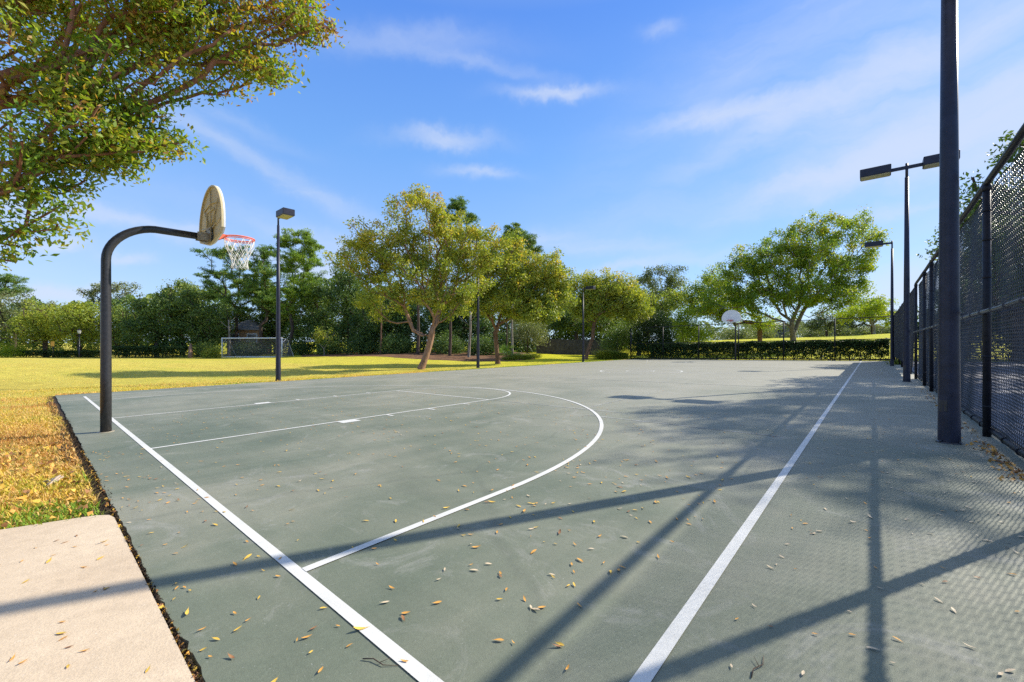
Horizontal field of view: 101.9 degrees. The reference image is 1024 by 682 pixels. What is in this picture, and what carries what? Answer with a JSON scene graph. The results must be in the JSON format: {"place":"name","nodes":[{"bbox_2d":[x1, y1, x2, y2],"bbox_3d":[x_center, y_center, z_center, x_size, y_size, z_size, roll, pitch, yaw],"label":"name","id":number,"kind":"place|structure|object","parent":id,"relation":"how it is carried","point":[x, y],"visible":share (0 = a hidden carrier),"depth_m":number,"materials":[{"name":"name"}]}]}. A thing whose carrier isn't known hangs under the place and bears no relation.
{"place":"outdoors","nodes":[
{"label":"outdoors","id":0,"kind":"place"},
{"bbox_2d":[0,334,1011,529],"bbox_3d":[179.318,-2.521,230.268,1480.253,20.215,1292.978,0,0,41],"label":"lawn","id":1,"kind":"structure","parent":0,"point":[73,366],"depth_m":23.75,"materials":[{"name":"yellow plant"}]},
{"bbox_2d":[0,273,34,337],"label":"pine tree","id":2,"kind":"object","parent":1,"relation":"on","point":[6,278],"visible":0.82,"depth_m":83.74,"materials":[{"name":"green plant"}]},
{"bbox_2d":[0,341,35,357],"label":"shrub","id":3,"kind":"object","parent":1,"relation":"on","point":[7,353],"visible":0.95,"depth_m":60.00,"materials":[{"name":"green plant"}]},
{"bbox_2d":[0,287,62,355],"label":"broadleaf tree","id":4,"kind":"object","parent":1,"relation":"on","point":[4,311],"visible":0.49,"depth_m":67.93,"materials":[{"name":"green plant"}]},
{"bbox_2d":[0,298,72,356],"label":"broadleaf tree","id":5,"kind":"object","parent":1,"relation":"on","point":[28,319],"visible":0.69,"depth_m":60.50,"materials":[{"name":"green plant"}]},
{"bbox_2d":[0,442,93,527],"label":"fallen leaves","id":6,"kind":"object","parent":1,"relation":"on","point":[13,509],"depth_m":3.64,"materials":[{"name":"yellow plant"}]},
{"bbox_2d":[40,475,63,487],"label":"leaf","id":7,"kind":"object","parent":1,"relation":"on","point":[57,478],"visible":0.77,"depth_m":3.70,"materials":[{"name":"white plant"}]},
{"bbox_2d":[15,350,99,357],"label":"clipped hedge","id":8,"kind":"object","parent":1,"relation":"on","point":[49,353],"visible":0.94,"depth_m":60.25,"materials":[{"name":"green plant"}]},
{"bbox_2d":[52,344,76,356],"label":"shrub","id":9,"kind":"object","parent":1,"relation":"on","point":[61,348],"visible":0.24,"depth_m":62.44,"materials":[{"name":"green plant"}]},
{"bbox_2d":[40,300,114,357],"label":"broadleaf tree","id":10,"kind":"object","parent":1,"relation":"on","point":[82,319],"visible":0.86,"depth_m":60.17,"materials":[{"name":"green plant"}]},
{"bbox_2d":[0,515,194,681],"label":"concrete walk","id":11,"kind":"structure","parent":1,"relation":"on","point":[119,627],"depth_m":1.81,"materials":[{"name":"beige concrete"}]},
{"bbox_2d":[76,281,142,350],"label":"broadleaf tree","id":12,"kind":"object","parent":1,"relation":"on","point":[116,289],"visible":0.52,"depth_m":77.43,"materials":[{"name":"green plant"}]},
{"bbox_2d":[0,287,230,353],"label":"woodland","id":13,"kind":"object","parent":1,"relation":"on","point":[97,342],"visible":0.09,"depth_m":74.38,"materials":[{"name":"green plant"}]},
{"bbox_2d":[96,301,145,356],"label":"broadleaf tree","id":14,"kind":"object","parent":1,"relation":"on","point":[116,317],"visible":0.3,"depth_m":61.80,"materials":[{"name":"green plant"}]},
{"bbox_2d":[47,396,200,681],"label":"soil strip","id":15,"kind":"object","parent":1,"relation":"on","point":[61,412],"visible":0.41,"depth_m":4.13,"materials":[{"name":"brown soil"}]},
{"bbox_2d":[62,418,202,681],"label":"edge crumbs","id":16,"kind":"object","parent":15,"relation":"on","point":[157,598],"visible":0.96,"depth_m":2.49,"materials":[{"name":"soil"}]},
{"bbox_2d":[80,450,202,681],"bbox_3d":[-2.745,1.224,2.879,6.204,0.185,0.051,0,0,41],"label":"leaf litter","id":17,"kind":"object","parent":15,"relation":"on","point":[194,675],"visible":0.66,"depth_m":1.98,"materials":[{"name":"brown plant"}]},
{"bbox_2d":[112,345,188,357],"bbox_3d":[-49.271,1.458,56.498,11.997,1.850,1.418,0,0,10],"label":"clipped hedge","id":18,"kind":"object","parent":1,"relation":"on","point":[180,350],"visible":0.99,"depth_m":56.14,"materials":[{"name":"green plant"}]},
{"bbox_2d":[113,286,205,356],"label":"broadleaf tree","id":19,"kind":"object","parent":1,"relation":"on","point":[147,317],"visible":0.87,"depth_m":58.21,"materials":[{"name":"green plant"}]},
{"bbox_2d":[0,0,348,270],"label":"overhanging tree","id":20,"kind":"object","parent":1,"relation":"on","point":[67,69],"visible":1,"depth_m":5.26,"materials":[{"name":"green plant"}]},
{"bbox_2d":[150,277,206,352],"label":"broadleaf tree","id":21,"kind":"object","parent":1,"relation":"on","point":[179,284],"visible":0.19,"depth_m":65.87,"materials":[{"name":"green plant"}]},
{"bbox_2d":[160,286,239,355],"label":"broadleaf tree","id":22,"kind":"object","parent":1,"relation":"on","point":[211,319],"visible":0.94,"depth_m":59.16,"materials":[{"name":"green plant"}]},
{"bbox_2d":[187,340,221,356],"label":"shrub","id":23,"kind":"object","parent":1,"relation":"on","point":[201,347],"visible":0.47,"depth_m":56.62,"materials":[{"name":"green plant"}]},
{"bbox_2d":[200,345,223,357],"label":"shrub","id":24,"kind":"object","parent":1,"relation":"on","point":[212,353],"visible":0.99,"depth_m":53.76,"materials":[{"name":"green plant"}]},
{"bbox_2d":[189,245,271,354],"bbox_3d":[-41.797,-6.240,62.011,12.512,16.827,8.874,0,0,3],"label":"pine tree","id":25,"kind":"object","parent":1,"relation":"on","point":[222,274],"visible":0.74,"depth_m":61.14,"materials":[{"name":"green plant"}]},
{"bbox_2d":[207,299,258,344],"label":"broadleaf tree","id":26,"kind":"object","parent":1,"relation":"on","point":[244,316],"visible":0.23,"depth_m":66.66,"materials":[{"name":"green plant"}]},
{"bbox_2d":[222,320,271,354],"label":"house","id":27,"kind":"structure","parent":1,"relation":"on","point":[248,329],"depth_m":63.08,"materials":[{"name":"paint"}]},
{"bbox_2d":[226,339,269,355],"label":"shrub","id":28,"kind":"object","parent":1,"relation":"on","point":[238,354],"visible":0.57,"depth_m":58.50,"materials":[{"name":"green plant"}]},
{"bbox_2d":[221,338,293,357],"bbox_3d":[-32.289,0.873,52.822,8.734,2.580,2.200,0,0,11],"label":"soccer goal","id":29,"kind":"object","parent":1,"relation":"on","point":[283,340],"visible":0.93,"depth_m":53.07,"materials":[{"name":"white metal"}]},
{"bbox_2d":[229,244,292,354],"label":"pine tree","id":30,"kind":"object","parent":1,"relation":"on","point":[260,296],"visible":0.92,"depth_m":59.46,"materials":[{"name":"green plant"}]},
{"bbox_2d":[245,306,305,353],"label":"broadleaf tree","id":31,"kind":"object","parent":1,"relation":"on","point":[273,332],"visible":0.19,"depth_m":65.44,"materials":[{"name":"green plant"}]},
{"bbox_2d":[275,207,294,380],"bbox_3d":[-8.818,-1.612,15.993,1.176,6.740,0.420,0,0,41],"label":"light pole","id":32,"kind":"object","parent":1,"relation":"on","point":[285,213],"visible":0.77,"depth_m":16.24,"materials":[{"name":"black metal"}]},
{"bbox_2d":[268,227,329,354],"bbox_3d":[-29.241,-6.731,56.941,8.669,17.507,6.864,0,0,4],"label":"pine tree","id":33,"kind":"object","parent":1,"relation":"on","point":[302,254],"visible":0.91,"depth_m":56.37,"materials":[{"name":"green plant"}]},
{"bbox_2d":[54,359,627,395],"bbox_3d":[-0.771,1.602,25.592,0.521,0.297,36.996,0,0,41],"label":"grass edge","id":34,"kind":"object","parent":1,"relation":"on","point":[310,378],"depth_m":16.43,"materials":[{"name":"green plant"}]},
{"bbox_2d":[323,183,512,369],"bbox_3d":[-5.521,-3.761,24.608,6.753,11.116,10.488,0,0,64],"label":"leaning tree","id":35,"kind":"object","parent":1,"relation":"on","point":[383,254],"visible":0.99,"depth_m":24.19,"materials":[{"name":"green plant"}]},
{"bbox_2d":[301,351,537,360],"bbox_3d":[-12.524,1.635,50.786,38.862,0.700,17.636,0,0,34],"label":"mulch bed","id":36,"kind":"object","parent":1,"relation":"on","point":[452,357],"visible":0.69,"depth_m":43.40,"materials":[{"name":"brown soil"}]},
{"bbox_2d":[285,335,316,354],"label":"shrub","id":37,"kind":"object","parent":36,"relation":"on","point":[299,349],"visible":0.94,"depth_m":56.69,"materials":[{"name":"green plant"}]},
{"bbox_2d":[283,280,352,353],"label":"broadleaf tree","id":38,"kind":"object","parent":36,"relation":"on","point":[313,320],"visible":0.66,"depth_m":56.72,"materials":[{"name":"green plant"}]},
{"bbox_2d":[311,326,338,354],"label":"sapling","id":39,"kind":"object","parent":36,"relation":"on","point":[320,335],"visible":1,"depth_m":48.94,"materials":[{"name":"green plant"}]},
{"bbox_2d":[312,332,350,354],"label":"shrub","id":40,"kind":"object","parent":36,"relation":"on","point":[333,349],"visible":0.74,"depth_m":53.54,"materials":[{"name":"green plant"}]},
{"bbox_2d":[317,257,373,351],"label":"broadleaf tree","id":41,"kind":"object","parent":36,"relation":"on","point":[345,297],"visible":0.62,"depth_m":55.00,"materials":[{"name":"green plant"}]},
{"bbox_2d":[343,333,384,354],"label":"shrub","id":42,"kind":"object","parent":36,"relation":"on","point":[352,349],"visible":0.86,"depth_m":50.49,"materials":[{"name":"green plant"}]},
{"bbox_2d":[378,298,387,353],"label":"bare tree","id":43,"kind":"object","parent":36,"relation":"on","point":[381,332],"visible":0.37,"depth_m":47.96,"materials":[{"name":"brown plant"}]},
{"bbox_2d":[353,289,425,346],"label":"broadleaf tree","id":44,"kind":"object","parent":36,"relation":"on","point":[396,315],"visible":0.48,"depth_m":52.10,"materials":[{"name":"green plant"}]},
{"bbox_2d":[376,331,416,353],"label":"shrub","id":45,"kind":"object","parent":36,"relation":"on","point":[398,347],"visible":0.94,"depth_m":48.36,"materials":[{"name":"green plant"}]},
{"bbox_2d":[411,288,420,353],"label":"bare tree","id":46,"kind":"object","parent":36,"relation":"on","point":[418,336],"visible":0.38,"depth_m":45.88,"materials":[{"name":"brown plant"}]},
{"bbox_2d":[424,329,466,354],"bbox_3d":[-7.299,0.001,46.738,4.808,3.193,5.115,0,0,41],"label":"shrub","id":47,"kind":"object","parent":36,"relation":"on","point":[442,346],"visible":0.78,"depth_m":46.34,"materials":[{"name":"green plant"}]},
{"bbox_2d":[445,288,455,355],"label":"bare tree","id":48,"kind":"object","parent":36,"relation":"on","point":[450,339],"visible":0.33,"depth_m":42.90,"materials":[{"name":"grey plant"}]},
{"bbox_2d":[419,284,497,350],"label":"broadleaf tree","id":49,"kind":"object","parent":36,"relation":"on","point":[458,320],"visible":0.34,"depth_m":51.09,"materials":[{"name":"green plant"}]},
{"bbox_2d":[459,305,474,356],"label":"bare tree","id":50,"kind":"object","parent":36,"relation":"on","point":[469,341],"visible":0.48,"depth_m":39.94,"materials":[{"name":"brown plant"}]},
{"bbox_2d":[461,333,499,354],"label":"shrub","id":51,"kind":"object","parent":36,"relation":"on","point":[487,349],"visible":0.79,"depth_m":44.42,"materials":[{"name":"green plant"}]},
{"bbox_2d":[499,344,519,355],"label":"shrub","id":52,"kind":"object","parent":36,"relation":"on","point":[506,350],"visible":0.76,"depth_m":38.53,"materials":[{"name":"green plant"}]},
{"bbox_2d":[507,305,513,354],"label":"bare tree","id":53,"kind":"object","parent":36,"relation":"on","point":[512,349],"visible":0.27,"depth_m":39.47,"materials":[{"name":"grey plant"}]},
{"bbox_2d":[503,319,554,352],"bbox_3d":[1.848,-1.137,47.016,5.538,5.367,5.909,0,0,41],"label":"shrub","id":54,"kind":"object","parent":36,"relation":"on","point":[531,331],"visible":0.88,"depth_m":46.59,"materials":[{"name":"green plant"}]},
{"bbox_2d":[348,314,535,353],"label":"woodland","id":55,"kind":"object","parent":1,"relation":"on","point":[502,335],"visible":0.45,"depth_m":51.21,"materials":[{"name":"green plant"}]},
{"bbox_2d":[260,272,629,352],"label":"woodland","id":56,"kind":"object","parent":1,"relation":"on","point":[559,335],"visible":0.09,"depth_m":64.10,"materials":[{"name":"green plant"}]},
{"bbox_2d":[435,196,480,350],"bbox_3d":[-7.747,-9.410,58.077,7.448,21.814,5.191,0,0,11],"label":"pine tree","id":57,"kind":"object","parent":1,"relation":"on","point":[458,204],"visible":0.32,"depth_m":57.49,"materials":[{"name":"green plant"}]},
{"bbox_2d":[476,253,492,367],"bbox_3d":[-1.710,-1.687,24.919,1.182,7.040,0.420,0,0,41],"label":"light pole","id":58,"kind":"object","parent":1,"relation":"on","point":[478,358],"visible":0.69,"depth_m":25.16,"materials":[{"name":"black metal"}]},
{"bbox_2d":[459,225,580,363],"bbox_3d":[0.595,-3.283,31.144,9.310,10.123,5.971,0,0,1],"label":"leaning tree","id":59,"kind":"object","parent":1,"relation":"on","point":[522,285],"visible":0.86,"depth_m":30.40,"materials":[{"name":"green plant"}]},
{"bbox_2d":[497,222,544,348],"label":"pine tree","id":60,"kind":"object","parent":1,"relation":"on","point":[529,241],"visible":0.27,"depth_m":57.22,"materials":[{"name":"green plant"}]},
{"bbox_2d":[55,359,1023,681],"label":"basketball court","id":61,"kind":"object","parent":1,"relation":"on","point":[825,579],"visible":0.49,"depth_m":2.69,"materials":[{"name":"paint"}]},
{"bbox_2d":[97,185,254,432],"bbox_3d":[-5.278,-0.580,6.742,1.487,4.039,1.568,0,0,-2],"label":"basketball hoop","id":62,"kind":"object","parent":61,"relation":"on","point":[212,224],"visible":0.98,"depth_m":6.14,"materials":[{"name":"paint"}]},
{"bbox_2d":[83,359,861,681],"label":"court markings","id":63,"kind":"object","parent":61,"relation":"on","point":[651,665],"visible":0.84,"depth_m":2.23,"materials":[{"name":"paint"}]},
{"bbox_2d":[457,364,830,436],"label":"faded markings","id":64,"kind":"object","parent":61,"relation":"on","point":[646,394],"visible":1,"depth_m":8.02,"materials":[{"name":"paint"}]},
{"bbox_2d":[722,310,740,359],"bbox_3d":[17.158,-0.380,32.344,1.452,4.039,1.532,0,0,-2],"label":"basketball hoop","id":65,"kind":"object","parent":61,"relation":"on","point":[730,316],"visible":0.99,"depth_m":32.12,"materials":[{"name":"paint"}]},
{"bbox_2d":[865,240,893,365],"bbox_3d":[19.073,-1.846,21.558,1.155,6.640,0.420,0,0,41],"label":"light pole","id":66,"kind":"object","parent":61,"relation":"on","point":[873,244],"visible":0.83,"depth_m":21.21,"materials":[{"name":"black metal"}]},
{"bbox_2d":[894,288,913,373],"bbox_3d":[18.969,-0.195,20.263,0.142,3.211,18.310,0,0,41],"label":"screened fence","id":67,"kind":"object","parent":61,"relation":"on","point":[898,335],"visible":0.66,"depth_m":18.73,"materials":[{"name":"plastic"}]},
{"bbox_2d":[935,0,963,444],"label":"light pole","id":68,"kind":"object","parent":61,"relation":"on","point":[949,392],"visible":0.84,"depth_m":4.65,"materials":[{"name":"black metal"}]},
{"bbox_2d":[913,123,1023,457],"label":"chain link fence","id":69,"kind":"object","parent":61,"relation":"on","point":[983,259],"visible":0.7,"depth_m":4.96,"materials":[{"name":"metal"}]},
{"bbox_2d":[920,389,1023,482],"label":"fence litter","id":70,"kind":"object","parent":61,"relation":"on","point":[1003,459],"visible":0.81,"depth_m":3.94,"materials":[{"name":"brown plant"}]},
{"bbox_2d":[508,261,590,336],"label":"broadleaf tree","id":71,"kind":"object","parent":1,"relation":"on","point":[546,309],"visible":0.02,"depth_m":59.36,"materials":[{"name":"green plant"}]},
{"bbox_2d":[536,338,618,354],"bbox_3d":[8.107,0.686,50.537,10.624,2.083,0.095,0,0,-11],"label":"board fence","id":72,"kind":"object","parent":1,"relation":"on","point":[565,347],"visible":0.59,"depth_m":50.20,"materials":[{"name":"brown wood"}]},
{"bbox_2d":[545,305,625,339],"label":"broadleaf tree","id":73,"kind":"object","parent":1,"relation":"on","point":[565,322],"visible":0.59,"depth_m":55.48,"materials":[{"name":"green plant"}]},
{"bbox_2d":[582,286,595,361],"bbox_3d":[6.278,-1.290,34.273,1.182,6.390,0.420,0,0,41],"label":"light pole","id":74,"kind":"object","parent":1,"relation":"on","point":[590,287],"visible":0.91,"depth_m":34.51,"materials":[{"name":"black metal"}]},
{"bbox_2d":[591,349,623,358],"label":"grass clump","id":75,"kind":"object","parent":1,"relation":"on","point":[604,355],"visible":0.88,"depth_m":40.32,"materials":[{"name":"green plant"}]},
{"bbox_2d":[563,267,655,359],"bbox_3d":[9.121,-2.576,40.229,9.220,8.885,6.216,0,0,18],"label":"leaning tree","id":76,"kind":"object","parent":1,"relation":"on","point":[619,297],"visible":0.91,"depth_m":39.23,"materials":[{"name":"green plant"}]},
{"bbox_2d":[601,350,632,358],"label":"grass clump","id":77,"kind":"object","parent":1,"relation":"on","point":[622,355],"visible":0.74,"depth_m":40.20,"materials":[{"name":"green plant"}]},
{"bbox_2d":[598,321,641,351],"bbox_3d":[11.176,-0.341,43.027,4.564,4.345,4.177,0,0,41],"label":"shrub","id":78,"kind":"object","parent":1,"relation":"on","point":[618,337],"visible":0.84,"depth_m":42.74,"materials":[{"name":"green plant"}]},
{"bbox_2d":[613,286,687,355],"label":"broadleaf tree","id":79,"kind":"object","parent":1,"relation":"on","point":[664,305],"visible":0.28,"depth_m":49.45,"materials":[{"name":"green plant"}]},
{"bbox_2d":[625,307,678,357],"bbox_3d":[14.036,-0.865,41.597,5.403,5.277,3.756,0,0,9],"label":"shrub","id":80,"kind":"object","parent":1,"relation":"on","point":[654,323],"visible":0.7,"depth_m":41.16,"materials":[{"name":"green plant"}]},
{"bbox_2d":[617,320,688,348],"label":"woodland","id":81,"kind":"object","parent":1,"relation":"on","point":[655,337],"visible":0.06,"depth_m":61.97,"materials":[{"name":"green plant"}]},
{"bbox_2d":[631,263,688,312],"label":"broadleaf tree","id":82,"kind":"object","parent":1,"relation":"on","point":[668,280],"visible":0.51,"depth_m":76.62,"materials":[{"name":"green plant"}]},
{"bbox_2d":[667,302,717,342],"bbox_3d":[19.891,-1.451,45.913,5.206,6.131,4.799,0,0,41],"label":"shrub","id":83,"kind":"object","parent":1,"relation":"on","point":[681,320],"visible":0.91,"depth_m":45.62,"materials":[{"name":"green plant"}]},
{"bbox_2d":[670,262,782,340],"bbox_3d":[27.108,-4.495,52.478,13.973,10.721,7.888,0,0,-7],"label":"round tree","id":84,"kind":"object","parent":1,"relation":"on","point":[759,326],"visible":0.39,"depth_m":51.52,"materials":[{"name":"green plant"}]},
{"bbox_2d":[716,326,755,339],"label":"shrub","id":85,"kind":"object","parent":1,"relation":"on","point":[742,333],"visible":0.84,"depth_m":94.63,"materials":[{"name":"green plant"}]},
{"bbox_2d":[630,316,889,359],"bbox_3d":[18.426,0.076,33.853,18.655,3.515,0.132,0,0,41],"label":"end fence","id":86,"kind":"object","parent":1,"relation":"on","point":[738,341],"visible":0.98,"depth_m":32.32,"materials":[{"name":"metal"}]},
{"bbox_2d":[744,326,778,338],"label":"shrub","id":87,"kind":"object","parent":1,"relation":"on","point":[769,333],"visible":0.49,"depth_m":98.80,"materials":[{"name":"green plant"}]},
{"bbox_2d":[749,322,788,338],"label":"house","id":88,"kind":"structure","parent":1,"relation":"on","point":[778,332],"depth_m":120.00,"materials":[{"name":"grey paint"}]},
{"bbox_2d":[649,338,889,360],"bbox_3d":[19.479,0.755,33.861,16.827,1.982,1.051,0,0,41],"label":"clipped hedge","id":89,"kind":"object","parent":1,"relation":"on","point":[878,347],"visible":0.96,"depth_m":32.38,"materials":[{"name":"green plant"}]},
{"bbox_2d":[688,319,879,340],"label":"woodland","id":90,"kind":"object","parent":1,"relation":"on","point":[715,329],"visible":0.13,"depth_m":115.19,"materials":[{"name":"green plant"}]},
{"bbox_2d":[691,204,892,339],"bbox_3d":[30.244,-6.876,45.218,21.827,15.776,8.458,0,0,1],"label":"spreading tree","id":91,"kind":"object","parent":1,"relation":"on","point":[801,256],"visible":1,"depth_m":44.56,"materials":[{"name":"green plant"}]},
{"bbox_2d":[789,323,833,337],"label":"shrub","id":92,"kind":"object","parent":1,"relation":"on","point":[812,334],"visible":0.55,"depth_m":103.71,"materials":[{"name":"green plant"}]},
{"bbox_2d":[801,309,847,336],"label":"broadleaf tree","id":93,"kind":"object","parent":1,"relation":"on","point":[826,326],"visible":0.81,"depth_m":91.53,"materials":[{"name":"green plant"}]},
{"bbox_2d":[842,322,886,335],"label":"shrub","id":94,"kind":"object","parent":1,"relation":"on","point":[861,331],"visible":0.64,"depth_m":101.00,"materials":[{"name":"green plant"}]},
{"bbox_2d":[833,296,896,333],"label":"broadleaf tree","id":95,"kind":"object","parent":1,"relation":"on","point":[860,324],"visible":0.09,"depth_m":86.95,"materials":[{"name":"green plant"}]},
{"bbox_2d":[868,321,889,333],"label":"shrub","id":96,"kind":"object","parent":1,"relation":"on","point":[881,330],"visible":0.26,"depth_m":99.53,"materials":[{"name":"green plant"}]},
{"bbox_2d":[860,149,959,381],"bbox_3d":[11.677,-1.939,12.286,2.120,6.690,0.420,0,0,41],"label":"light pole","id":97,"kind":"object","parent":1,"relation":"on","point":[928,162],"visible":0.79,"depth_m":12.25,"materials":[{"name":"black metal"}]},
{"bbox_2d":[917,321,1011,360],"bbox_3d":[35.099,-0.131,21.802,21.268,2.969,1.434,0,0,41],"label":"clipped hedge","id":98,"kind":"object","parent":1,"relation":"on","point":[976,339],"visible":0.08,"depth_m":25.97,"materials":[{"name":"green plant"}]},
{"bbox_2d":[917,281,1013,350],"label":"shade tree","id":99,"kind":"object","parent":1,"relation":"on","point":[960,322],"visible":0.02,"depth_m":29.30,"materials":[{"name":"green plant"}]},
{"bbox_2d":[916,183,1023,361],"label":"shade tree","id":100,"kind":"object","parent":1,"relation":"on","point":[936,241],"visible":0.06,"depth_m":24.61,"materials":[{"name":"green plant"}]},
{"bbox_2d":[961,274,1012,322],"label":"shade tree","id":101,"kind":"object","parent":1,"relation":"on","point":[979,303],"visible":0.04,"depth_m":27.46,"materials":[{"name":"green plant"}]},
{"bbox_2d":[959,130,1023,228],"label":"shade tree","id":102,"kind":"object","parent":1,"relation":"on","point":[976,187],"visible":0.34,"depth_m":17.46,"materials":[{"name":"green plant"}]},
{"bbox_2d":[977,207,1023,306],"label":"shade tree","id":103,"kind":"object","parent":1,"relation":"on","point":[1007,257],"visible":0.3,"depth_m":20.37,"materials":[{"name":"green plant"}]},
{"bbox_2d":[0,0,1023,342],"label":"sky","id":104,"kind":"structure","parent":0,"point":[629,136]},
{"bbox_2d":[912,361,1023,447],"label":"tennis court","id":105,"kind":"object","parent":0,"point":[998,396],"depth_m":8.66,"materials":[{"name":"paint"}]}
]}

